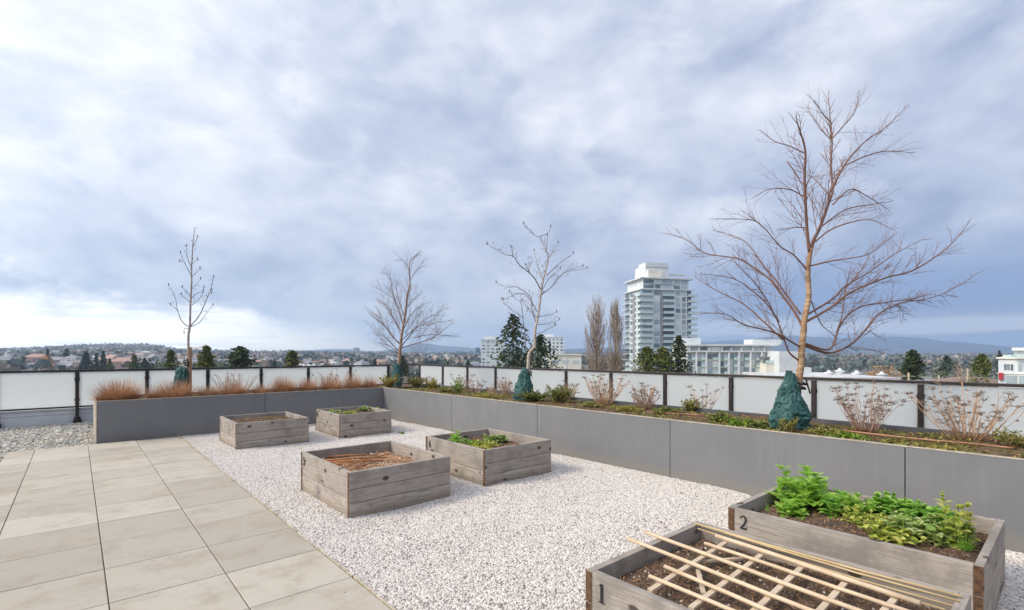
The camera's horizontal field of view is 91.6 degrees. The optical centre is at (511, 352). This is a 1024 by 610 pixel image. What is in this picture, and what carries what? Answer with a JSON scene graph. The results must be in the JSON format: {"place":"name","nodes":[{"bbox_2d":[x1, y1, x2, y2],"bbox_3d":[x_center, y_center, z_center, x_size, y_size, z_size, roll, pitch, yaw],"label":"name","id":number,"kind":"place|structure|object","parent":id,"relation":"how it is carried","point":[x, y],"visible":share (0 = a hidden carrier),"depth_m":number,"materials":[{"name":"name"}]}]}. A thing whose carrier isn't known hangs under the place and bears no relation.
{"place":"outdoors","nodes":[
{"label":"outdoors","id":0,"kind":"place"},
{"bbox_2d":[0,421,95,461],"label":"grey gravel","id":1,"kind":"structure","parent":0,"point":[24,438],"depth_m":8.76,"materials":[{"name":"gravel"}]},
{"bbox_2d":[0,436,390,609],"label":"path","id":2,"kind":"structure","parent":0,"point":[157,554],"depth_m":3.88,"materials":[{"name":"tile"}]},
{"bbox_2d":[0,344,1012,370],"bbox_3d":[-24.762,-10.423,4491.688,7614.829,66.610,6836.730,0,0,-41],"label":"distant city ground","id":3,"kind":"structure","parent":0,"point":[140,353],"depth_m":973.94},
{"bbox_2d":[0,0,1023,351],"label":"sky","id":4,"kind":"structure","parent":0,"point":[305,144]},
{"bbox_2d":[79,335,1023,405],"bbox_3d":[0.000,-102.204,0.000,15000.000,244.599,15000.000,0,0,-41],"label":"ground","id":5,"kind":"structure","parent":0,"point":[892,344],"depth_m":5399.30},
{"bbox_2d":[77,350,94,377],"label":"distant tree","id":6,"kind":"object","parent":5,"relation":"on","point":[85,363],"visible":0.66,"depth_m":298.98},
{"bbox_2d":[107,357,137,368],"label":"house","id":7,"kind":"structure","parent":5,"relation":"on","point":[117,361],"depth_m":342.10,"materials":[{"name":"pink tile"}]},
{"bbox_2d":[158,349,181,367],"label":"pine tree","id":8,"kind":"object","parent":5,"relation":"on","point":[170,358],"visible":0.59,"depth_m":109.66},
{"bbox_2d":[193,345,218,381],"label":"pine tree","id":9,"kind":"object","parent":5,"relation":"on","point":[205,358],"visible":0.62,"depth_m":84.59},
{"bbox_2d":[219,345,256,368],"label":"pine tree","id":10,"kind":"object","parent":5,"relation":"on","point":[239,356],"visible":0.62,"depth_m":84.52,"materials":[{"name":"plant"}]},
{"bbox_2d":[283,350,302,365],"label":"pine tree","id":11,"kind":"object","parent":5,"relation":"on","point":[292,360],"visible":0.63,"depth_m":94.65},
{"bbox_2d":[481,336,504,368],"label":"apartment block","id":12,"kind":"structure","parent":5,"relation":"on","point":[488,347],"depth_m":430.56,"materials":[{"name":"white paint"}]},
{"bbox_2d":[0,342,1017,380],"bbox_3d":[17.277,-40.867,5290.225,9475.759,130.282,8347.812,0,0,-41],"label":"distant forest","id":13,"kind":"object","parent":5,"relation":"on","point":[813,361],"visible":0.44,"depth_m":620.07,"materials":[{"name":"plant"}]},
{"bbox_2d":[490,313,533,368],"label":"spruce tree","id":14,"kind":"object","parent":5,"relation":"on","point":[513,335],"visible":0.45,"depth_m":89.54,"materials":[{"name":"plant"}]},
{"bbox_2d":[522,334,562,370],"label":"spruce tree","id":15,"kind":"object","parent":5,"relation":"on","point":[540,349],"visible":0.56,"depth_m":95.47,"materials":[{"name":"plant"}]},
{"bbox_2d":[541,334,563,367],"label":"apartment block","id":16,"kind":"structure","parent":5,"relation":"on","point":[557,343],"depth_m":428.61,"materials":[{"name":"white paint"}]},
{"bbox_2d":[583,289,610,372],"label":"poplar tree","id":17,"kind":"object","parent":5,"relation":"on","point":[595,344],"visible":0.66,"depth_m":107.56,"materials":[{"name":"plant"}]},
{"bbox_2d":[606,294,626,372],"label":"poplar tree","id":18,"kind":"object","parent":5,"relation":"on","point":[616,335],"visible":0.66,"depth_m":105.82,"materials":[{"name":"plant"}]},
{"bbox_2d":[632,346,658,373],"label":"cedar tree","id":19,"kind":"object","parent":5,"relation":"on","point":[646,356],"visible":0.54,"depth_m":99.50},
{"bbox_2d":[645,347,677,374],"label":"cedar tree","id":20,"kind":"object","parent":5,"relation":"on","point":[664,358],"visible":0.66,"depth_m":97.48,"materials":[{"name":"plant"}]},
{"bbox_2d":[665,335,695,375],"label":"cedar tree","id":21,"kind":"object","parent":5,"relation":"on","point":[679,345],"visible":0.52,"depth_m":99.41,"materials":[{"name":"plant"}]},
{"bbox_2d":[867,365,901,377],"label":"bare tree","id":22,"kind":"object","parent":5,"relation":"on","point":[888,372],"visible":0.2,"depth_m":139.31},
{"bbox_2d":[897,349,926,380],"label":"cedar tree","id":23,"kind":"object","parent":5,"relation":"on","point":[913,364],"visible":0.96,"depth_m":74.59,"materials":[{"name":"plant"}]},
{"bbox_2d":[930,355,960,376],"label":"pine tree","id":24,"kind":"object","parent":5,"relation":"on","point":[946,358],"visible":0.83,"depth_m":109.69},
{"bbox_2d":[929,377,997,386],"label":"house","id":25,"kind":"structure","parent":5,"relation":"on","point":[952,379],"depth_m":86.68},
{"bbox_2d":[967,362,994,386],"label":"evergreen tree","id":26,"kind":"object","parent":5,"relation":"on","point":[980,379],"visible":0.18,"depth_m":80.10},
{"bbox_2d":[969,354,994,376],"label":"cypress tree","id":27,"kind":"object","parent":5,"relation":"on","point":[983,359],"visible":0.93,"depth_m":91.65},
{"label":"roof deck","id":28,"kind":"structure","parent":5,"relation":"on","visible":0},
{"bbox_2d":[0,407,92,428],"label":"parapet","id":29,"kind":"structure","parent":28,"relation":"on","point":[37,417],"depth_m":10.32,"materials":[{"name":"white metal"}]},
{"bbox_2d":[0,443,250,609],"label":"path bedding","id":30,"kind":"object","parent":28,"relation":"on","point":[100,536],"visible":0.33,"depth_m":4.08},
{"bbox_2d":[0,364,416,427],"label":"glass railing","id":31,"kind":"object","parent":28,"relation":"on","point":[32,390],"visible":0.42,"depth_m":11.02,"materials":[{"name":"white glass"}]},
{"bbox_2d":[178,435,395,609],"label":"path edge strip","id":32,"kind":"object","parent":28,"relation":"on","point":[365,586],"visible":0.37,"depth_m":3.72,"materials":[{"name":"concrete"}]},
{"bbox_2d":[93,383,1023,552],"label":"planter","id":33,"kind":"object","parent":28,"relation":"on","point":[740,459],"visible":0.69,"depth_m":5.95,"materials":[{"name":"concrete"}]},
{"bbox_2d":[97,384,1023,457],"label":"soil ground","id":34,"kind":"structure","parent":33,"relation":"in","point":[992,451],"depth_m":5.71,"materials":[{"name":"soil"}]},
{"bbox_2d":[79,378,155,403],"bbox_3d":[-6.828,0.635,8.645,1.196,0.489,1.142,0,0,-41],"label":"grass tuft","id":35,"kind":"object","parent":34,"relation":"on","point":[109,393],"visible":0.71,"depth_m":8.51,"materials":[{"name":"plant"}]},
{"bbox_2d":[141,378,204,398],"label":"grass tuft","id":36,"kind":"object","parent":34,"relation":"on","point":[168,392],"visible":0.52,"depth_m":9.05,"materials":[{"name":"plant"}]},
{"bbox_2d":[173,359,188,388],"bbox_3d":[-6.370,0.494,9.591,0.333,0.752,0.236,0,0,-8],"label":"watering bag","id":37,"kind":"object","parent":34,"relation":"on","point":[181,373],"visible":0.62,"depth_m":9.53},
{"bbox_2d":[168,227,213,369],"bbox_3d":[-5.904,-0.780,9.562,1.380,3.314,0.616,0,0,25],"label":"bare tree","id":38,"kind":"object","parent":34,"relation":"on","point":[189,328],"visible":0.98,"depth_m":9.62,"materials":[{"name":"plant"}]},
{"bbox_2d":[189,347,201,396],"bbox_3d":[-6.117,0.423,9.652,0.236,1.094,0.061,0,0,-41],"label":"wooden stake","id":39,"kind":"object","parent":34,"relation":"on","point":[190,364],"visible":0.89,"depth_m":9.58,"materials":[{"name":"brown wood"}]},
{"bbox_2d":[192,383,223,395],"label":"grass tuft","id":40,"kind":"object","parent":34,"relation":"on","point":[208,392],"visible":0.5,"depth_m":9.68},
{"bbox_2d":[212,381,254,394],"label":"grass tuft","id":41,"kind":"object","parent":34,"relation":"on","point":[230,390],"visible":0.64,"depth_m":9.71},
{"bbox_2d":[266,375,299,391],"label":"grass tuft","id":42,"kind":"object","parent":34,"relation":"on","point":[281,386],"visible":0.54,"depth_m":10.31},
{"bbox_2d":[292,376,323,390],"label":"grass tuft","id":43,"kind":"object","parent":34,"relation":"on","point":[306,387],"visible":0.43,"depth_m":10.66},
{"bbox_2d":[315,374,346,389],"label":"grass tuft","id":44,"kind":"object","parent":34,"relation":"on","point":[332,385],"visible":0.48,"depth_m":11.01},
{"bbox_2d":[342,373,364,388],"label":"grass tuft","id":45,"kind":"object","parent":34,"relation":"on","point":[353,384],"visible":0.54,"depth_m":11.33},
{"bbox_2d":[378,374,402,387],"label":"evergreen shrub","id":46,"kind":"object","parent":34,"relation":"on","point":[389,383],"visible":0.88,"depth_m":12.08,"materials":[{"name":"plant"}]},
{"bbox_2d":[392,363,401,386],"bbox_3d":[-2.907,0.562,12.609,0.268,0.615,0.200,0,0,-12],"label":"watering bag","id":47,"kind":"object","parent":34,"relation":"on","point":[397,368],"visible":0.81,"depth_m":12.54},
{"bbox_2d":[362,246,460,369],"bbox_3d":[-2.700,-0.936,12.788,2.755,3.630,1.738,0,0,3],"label":"bare tree","id":48,"kind":"object","parent":34,"relation":"on","point":[403,327],"visible":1,"depth_m":12.64,"materials":[{"name":"brown plant"}]},
{"bbox_2d":[496,377,517,394],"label":"hydrangea","id":49,"kind":"object","parent":34,"relation":"on","point":[504,388],"visible":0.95,"depth_m":10.09,"materials":[{"name":"plant"}]},
{"bbox_2d":[513,367,533,400],"bbox_3d":[0.205,0.562,8.982,0.387,0.615,0.294,0,0,13],"label":"watering bag","id":50,"kind":"object","parent":34,"relation":"on","point":[524,379],"visible":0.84,"depth_m":8.92,"materials":[{"name":"plastic"}]},
{"bbox_2d":[514,388,548,401],"bbox_3d":[0.386,0.740,8.761,0.667,0.279,0.601,0,0,20],"label":"juniper","id":51,"kind":"object","parent":34,"relation":"on","point":[533,396],"visible":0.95,"depth_m":8.67,"materials":[{"name":"plant"}]},
{"bbox_2d":[485,221,587,371],"bbox_3d":[0.296,-0.747,9.115,2.199,3.237,1.118,0,0,-27],"label":"bare tree","id":52,"kind":"object","parent":34,"relation":"on","point":[535,329],"visible":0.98,"depth_m":9.02,"materials":[{"name":"plant"}]},
{"bbox_2d":[545,384,578,402],"bbox_3d":[0.807,0.710,8.557,0.614,0.326,0.557,0,0,25],"label":"juniper","id":53,"kind":"object","parent":34,"relation":"on","point":[561,396],"visible":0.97,"depth_m":8.49,"materials":[{"name":"plant"}]},
{"bbox_2d":[582,374,629,405],"bbox_3d":[1.626,0.626,8.472,0.768,0.562,0.719,0,0,-21],"label":"hydrangea","id":54,"kind":"object","parent":34,"relation":"on","point":[605,399],"visible":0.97,"depth_m":8.46,"materials":[{"name":"plant"}]},
{"bbox_2d":[630,381,659,409],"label":"hydrangea","id":55,"kind":"object","parent":34,"relation":"on","point":[640,403],"visible":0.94,"depth_m":7.58,"materials":[{"name":"plant"}]},
{"bbox_2d":[680,398,709,410],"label":"evergreen shrub","id":56,"kind":"object","parent":34,"relation":"on","point":[690,404],"visible":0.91,"depth_m":7.38,"materials":[{"name":"plant"}]},
{"bbox_2d":[685,383,723,408],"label":"hydrangea","id":57,"kind":"object","parent":34,"relation":"on","point":[692,395],"visible":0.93,"depth_m":7.45,"materials":[{"name":"plant"}]},
{"bbox_2d":[402,386,1023,457],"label":"moss vegetation","id":58,"kind":"object","parent":34,"relation":"on","point":[844,437],"visible":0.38,"depth_m":6.07,"materials":[{"name":"plant"}]},
{"bbox_2d":[409,387,1023,457],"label":"dry leaves","id":59,"kind":"object","parent":34,"relation":"on","point":[611,409],"visible":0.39,"depth_m":6.45,"materials":[{"name":"plant"}]},
{"bbox_2d":[702,410,740,421],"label":"ground cover shrub","id":60,"kind":"object","parent":34,"relation":"on","point":[718,416],"visible":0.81,"depth_m":6.35,"materials":[{"name":"plant"}]},
{"bbox_2d":[720,416,758,426],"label":"ground cover shrub","id":61,"kind":"object","parent":34,"relation":"on","point":[733,421],"visible":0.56,"depth_m":5.86,"materials":[{"name":"plant"}]},
{"bbox_2d":[730,417,770,428],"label":"ground cover shrub","id":62,"kind":"object","parent":34,"relation":"on","point":[758,424],"visible":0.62,"depth_m":5.73,"materials":[{"name":"plant"}]},
{"bbox_2d":[777,416,798,432],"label":"ground cover shrub","id":63,"kind":"object","parent":34,"relation":"on","point":[791,426],"visible":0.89,"depth_m":5.36,"materials":[{"name":"plant"}]},
{"bbox_2d":[768,370,811,430],"bbox_3d":[3.146,0.545,5.636,0.449,0.690,0.326,0,0,6],"label":"watering bag","id":64,"kind":"object","parent":34,"relation":"on","point":[789,403],"visible":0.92,"depth_m":5.56,"materials":[{"name":"plastic"}]},
{"bbox_2d":[662,83,986,390],"bbox_3d":[4.292,-1.232,5.975,5.153,4.244,1.618,0,0,-8],"label":"bare tree","id":65,"kind":"object","parent":34,"relation":"on","point":[803,344],"visible":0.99,"depth_m":5.73,"materials":[{"name":"plant"}]},
{"bbox_2d":[802,424,848,434],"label":"ground cover shrub","id":66,"kind":"object","parent":34,"relation":"on","point":[819,430],"visible":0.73,"depth_m":5.25,"materials":[{"name":"plant"}]},
{"bbox_2d":[824,430,870,439],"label":"ground cover shrub","id":67,"kind":"object","parent":34,"relation":"on","point":[853,435],"visible":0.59,"depth_m":5.03,"materials":[{"name":"plant"}]},
{"bbox_2d":[829,377,910,433],"bbox_3d":[3.877,0.561,5.392,0.742,0.622,0.688,0,0,-41],"label":"hydrangea","id":68,"kind":"object","parent":34,"relation":"on","point":[857,426],"visible":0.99,"depth_m":5.35,"materials":[{"name":"plant"}]},
{"bbox_2d":[876,437,926,447],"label":"ground cover shrub","id":69,"kind":"object","parent":34,"relation":"on","point":[891,440],"visible":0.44,"depth_m":4.78,"materials":[{"name":"plant"}]},
{"bbox_2d":[841,429,1012,448],"bbox_3d":[3.983,0.842,4.896,0.100,0.022,1.330,0,0,-40],"label":"irrigation pipe","id":70,"kind":"object","parent":34,"relation":"on","point":[931,439],"visible":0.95,"depth_m":4.80,"materials":[{"name":"brown plastic"}]},
{"bbox_2d":[913,444,973,450],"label":"ground cover shrub","id":71,"kind":"object","parent":34,"relation":"on","point":[943,447],"visible":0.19,"depth_m":4.54,"materials":[{"name":"plant"}]},
{"bbox_2d":[901,378,1023,442],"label":"hydrangea","id":72,"kind":"object","parent":34,"relation":"on","point":[956,432],"visible":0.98,"depth_m":4.84,"materials":[{"name":"plant"}]},
{"bbox_2d":[990,426,1023,446],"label":"ground cover shrub","id":73,"kind":"object","parent":34,"relation":"on","point":[1007,439],"visible":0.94,"depth_m":4.54,"materials":[{"name":"plant"}]},
{"bbox_2d":[181,419,1023,609],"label":"gravel","id":74,"kind":"structure","parent":28,"relation":"on","point":[447,553],"depth_m":4.29,"materials":[{"name":"gravel"}]},
{"bbox_2d":[219,411,308,449],"bbox_3d":[-4.170,1.289,8.365,1.093,0.422,1.159,0,0,-41],"label":"garden box","id":75,"kind":"object","parent":74,"relation":"on","point":[261,433],"visible":0.79,"depth_m":7.99,"materials":[{"name":"grey wood"}]},
{"bbox_2d":[316,406,390,438],"bbox_3d":[-2.997,1.289,9.386,0.983,0.422,1.169,0,0,-41],"label":"garden box","id":76,"kind":"object","parent":74,"relation":"on","point":[358,423],"visible":0.85,"depth_m":9.00,"materials":[{"name":"grey wood"}]},
{"bbox_2d":[301,440,449,517],"bbox_3d":[-1.470,1.289,5.297,1.094,0.422,1.276,0,0,-41],"label":"garden box","id":77,"kind":"object","parent":74,"relation":"on","point":[424,476],"visible":0.83,"depth_m":4.91,"materials":[{"name":"grey wood"}]},
{"bbox_2d":[323,450,411,469],"bbox_3d":[-1.472,1.185,5.294,1.055,0.076,1.242,0,0,-41],"label":"straw debris","id":78,"kind":"object","parent":77,"relation":"on","point":[385,452],"visible":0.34,"depth_m":5.45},
{"bbox_2d":[426,428,550,486],"bbox_3d":[-0.317,1.289,6.309,1.043,0.422,1.250,0,0,-41],"label":"garden box","id":79,"kind":"object","parent":74,"relation":"on","point":[529,456],"visible":0.71,"depth_m":5.88,"materials":[{"name":"grey wood"}]},
{"bbox_2d":[461,440,500,453],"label":"leafy plant","id":80,"kind":"object","parent":79,"relation":"on","point":[482,444],"visible":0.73,"depth_m":6.07,"materials":[{"name":"green plant"}]},
{"bbox_2d":[586,521,970,609],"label":"garden box","id":81,"kind":"object","parent":74,"relation":"on","point":[607,588],"visible":0.53,"depth_m":2.46,"materials":[{"name":"grey wood"}]},
{"bbox_2d":[630,542,894,609],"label":"pale grit debris","id":82,"kind":"object","parent":81,"relation":"on","point":[736,586],"visible":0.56,"depth_m":2.47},
{"bbox_2d":[627,530,920,609],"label":"stick lattice","id":83,"kind":"object","parent":81,"relation":"on","point":[833,595],"visible":0.99,"depth_m":2.33,"materials":[{"name":"brown wood"}]},
{"bbox_2d":[619,538,940,609],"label":"soil","id":84,"kind":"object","parent":81,"relation":"on","point":[788,607],"visible":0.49,"depth_m":2.45,"materials":[{"name":"soil"}]},
{"bbox_2d":[697,528,952,606],"bbox_3d":[1.517,1.089,2.601,0.015,0.017,1.202,0,0,-38],"label":"cane","id":85,"kind":"object","parent":81,"relation":"on","point":[869,581],"visible":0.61,"depth_m":2.33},
{"bbox_2d":[695,523,961,597],"bbox_3d":[1.556,1.072,2.648,0.019,0.021,1.247,0,0,-41],"label":"cane","id":86,"kind":"object","parent":81,"relation":"on","point":[888,577],"visible":1,"depth_m":2.49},
{"bbox_2d":[705,527,959,601],"bbox_3d":[1.545,1.076,2.627,0.017,0.019,1.228,0,0,-39],"label":"cane","id":87,"kind":"object","parent":81,"relation":"on","point":[898,584],"visible":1,"depth_m":2.46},
{"bbox_2d":[728,485,1004,609],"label":"garden box","id":88,"kind":"object","parent":74,"relation":"on","point":[979,576],"visible":0.44,"depth_m":2.94,"materials":[{"name":"grey wood"}]},
{"bbox_2d":[764,477,794,504],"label":"leafy plant","id":89,"kind":"object","parent":88,"relation":"on","point":[779,491],"visible":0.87,"depth_m":3.81,"materials":[{"name":"green plant"}]},
{"bbox_2d":[772,502,808,518],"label":"leafy plant","id":90,"kind":"object","parent":88,"relation":"on","point":[800,512],"visible":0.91,"depth_m":3.54,"materials":[{"name":"green plant"}]},
{"bbox_2d":[777,492,814,508],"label":"leafy plant","id":91,"kind":"object","parent":88,"relation":"on","point":[799,501],"visible":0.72,"depth_m":3.67,"materials":[{"name":"green plant"}]},
{"bbox_2d":[774,463,841,506],"bbox_3d":[2.261,1.020,3.805,0.462,0.304,0.588,0,0,29],"label":"leafy plant","id":92,"kind":"object","parent":88,"relation":"on","point":[808,486],"visible":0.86,"depth_m":3.80,"materials":[{"name":"green plant"}]},
{"bbox_2d":[814,488,850,518],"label":"leafy plant","id":93,"kind":"object","parent":88,"relation":"on","point":[828,506],"visible":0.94,"depth_m":3.52,"materials":[{"name":"green plant"}]},
{"bbox_2d":[832,501,864,520],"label":"leafy plant","id":94,"kind":"object","parent":88,"relation":"on","point":[856,510],"visible":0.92,"depth_m":3.44,"materials":[{"name":"green plant"}]},
{"bbox_2d":[832,491,883,518],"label":"leafy plant","id":95,"kind":"object","parent":88,"relation":"on","point":[851,502],"visible":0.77,"depth_m":3.56,"materials":[{"name":"green plant"}]},
{"bbox_2d":[845,509,892,528],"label":"leafy plant","id":96,"kind":"object","parent":88,"relation":"on","point":[867,520],"visible":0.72,"depth_m":3.30,"materials":[{"name":"green plant"}]},
{"bbox_2d":[756,500,984,560],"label":"soil","id":97,"kind":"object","parent":88,"relation":"on","point":[868,536],"visible":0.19,"depth_m":3.29,"materials":[{"name":"soil"}]},
{"bbox_2d":[858,521,926,545],"bbox_3d":[2.332,1.120,3.056,0.304,0.092,0.321,0,0,4],"label":"leafy plant","id":98,"kind":"object","parent":88,"relation":"on","point":[894,535],"visible":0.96,"depth_m":3.06,"materials":[{"name":"green plant"}]},
{"bbox_2d":[864,491,927,514],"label":"leafy plant","id":99,"kind":"object","parent":88,"relation":"on","point":[885,500],"visible":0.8,"depth_m":3.52,"materials":[{"name":"green plant"}]},
{"bbox_2d":[879,510,947,539],"bbox_3d":[2.522,1.101,3.188,0.343,0.133,0.356,0,0,12],"label":"leafy plant","id":100,"kind":"object","parent":88,"relation":"on","point":[900,521],"visible":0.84,"depth_m":3.17,"materials":[{"name":"green plant"}]},
{"bbox_2d":[904,499,935,517],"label":"leafy plant","id":101,"kind":"object","parent":88,"relation":"on","point":[929,508],"visible":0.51,"depth_m":3.41,"materials":[{"name":"green plant"}]},
{"bbox_2d":[888,502,953,523],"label":"leafy plant","id":102,"kind":"object","parent":88,"relation":"on","point":[916,505],"visible":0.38,"depth_m":3.32,"materials":[{"name":"green plant"}]},
{"bbox_2d":[908,513,975,548],"bbox_3d":[2.620,1.096,3.082,0.326,0.170,0.315,0,0,-18],"label":"leafy plant","id":103,"kind":"object","parent":88,"relation":"on","point":[917,524],"visible":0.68,"depth_m":3.05,"materials":[{"name":"green plant"}]},
{"bbox_2d":[925,524,976,547],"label":"leafy plant","id":104,"kind":"object","parent":88,"relation":"on","point":[939,540],"visible":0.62,"depth_m":2.99,"materials":[{"name":"green plant"}]},
{"bbox_2d":[933,491,980,549],"bbox_3d":[2.676,1.010,3.004,0.281,0.335,0.238,0,0,-41],"label":"leafy plant","id":105,"kind":"object","parent":88,"relation":"on","point":[965,515],"visible":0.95,"depth_m":2.97,"materials":[{"name":"green plant"}]},
{"bbox_2d":[951,532,977,552],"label":"grass tuft","id":106,"kind":"object","parent":88,"relation":"on","point":[964,547],"visible":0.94,"depth_m":2.90,"materials":[{"name":"green plant"}]},
{"bbox_2d":[417,364,1023,435],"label":"glass railing","id":107,"kind":"object","parent":28,"relation":"on","point":[754,394],"visible":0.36,"depth_m":7.99,"materials":[{"name":"white glass"}]},
{"bbox_2d":[547,354,581,371],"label":"building","id":108,"kind":"structure","parent":0,"point":[573,361],"depth_m":190.22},
{"bbox_2d":[622,262,697,373],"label":"apartment tower","id":109,"kind":"structure","parent":0,"point":[658,307],"depth_m":254.51,"materials":[{"name":"white paint"}]},
{"bbox_2d":[672,338,805,377],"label":"apartment building","id":110,"kind":"structure","parent":0,"point":[756,355],"depth_m":189.69,"materials":[{"name":"white paint"}]},
{"bbox_2d":[742,367,900,382],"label":"flat roofed building","id":111,"kind":"structure","parent":0,"point":[808,372],"depth_m":64.18,"materials":[{"name":"white paint"}]},
{"bbox_2d":[996,348,1023,387],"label":"apartment house","id":112,"kind":"structure","parent":0,"point":[1010,369],"depth_m":76.98,"materials":[{"name":"white paint"}]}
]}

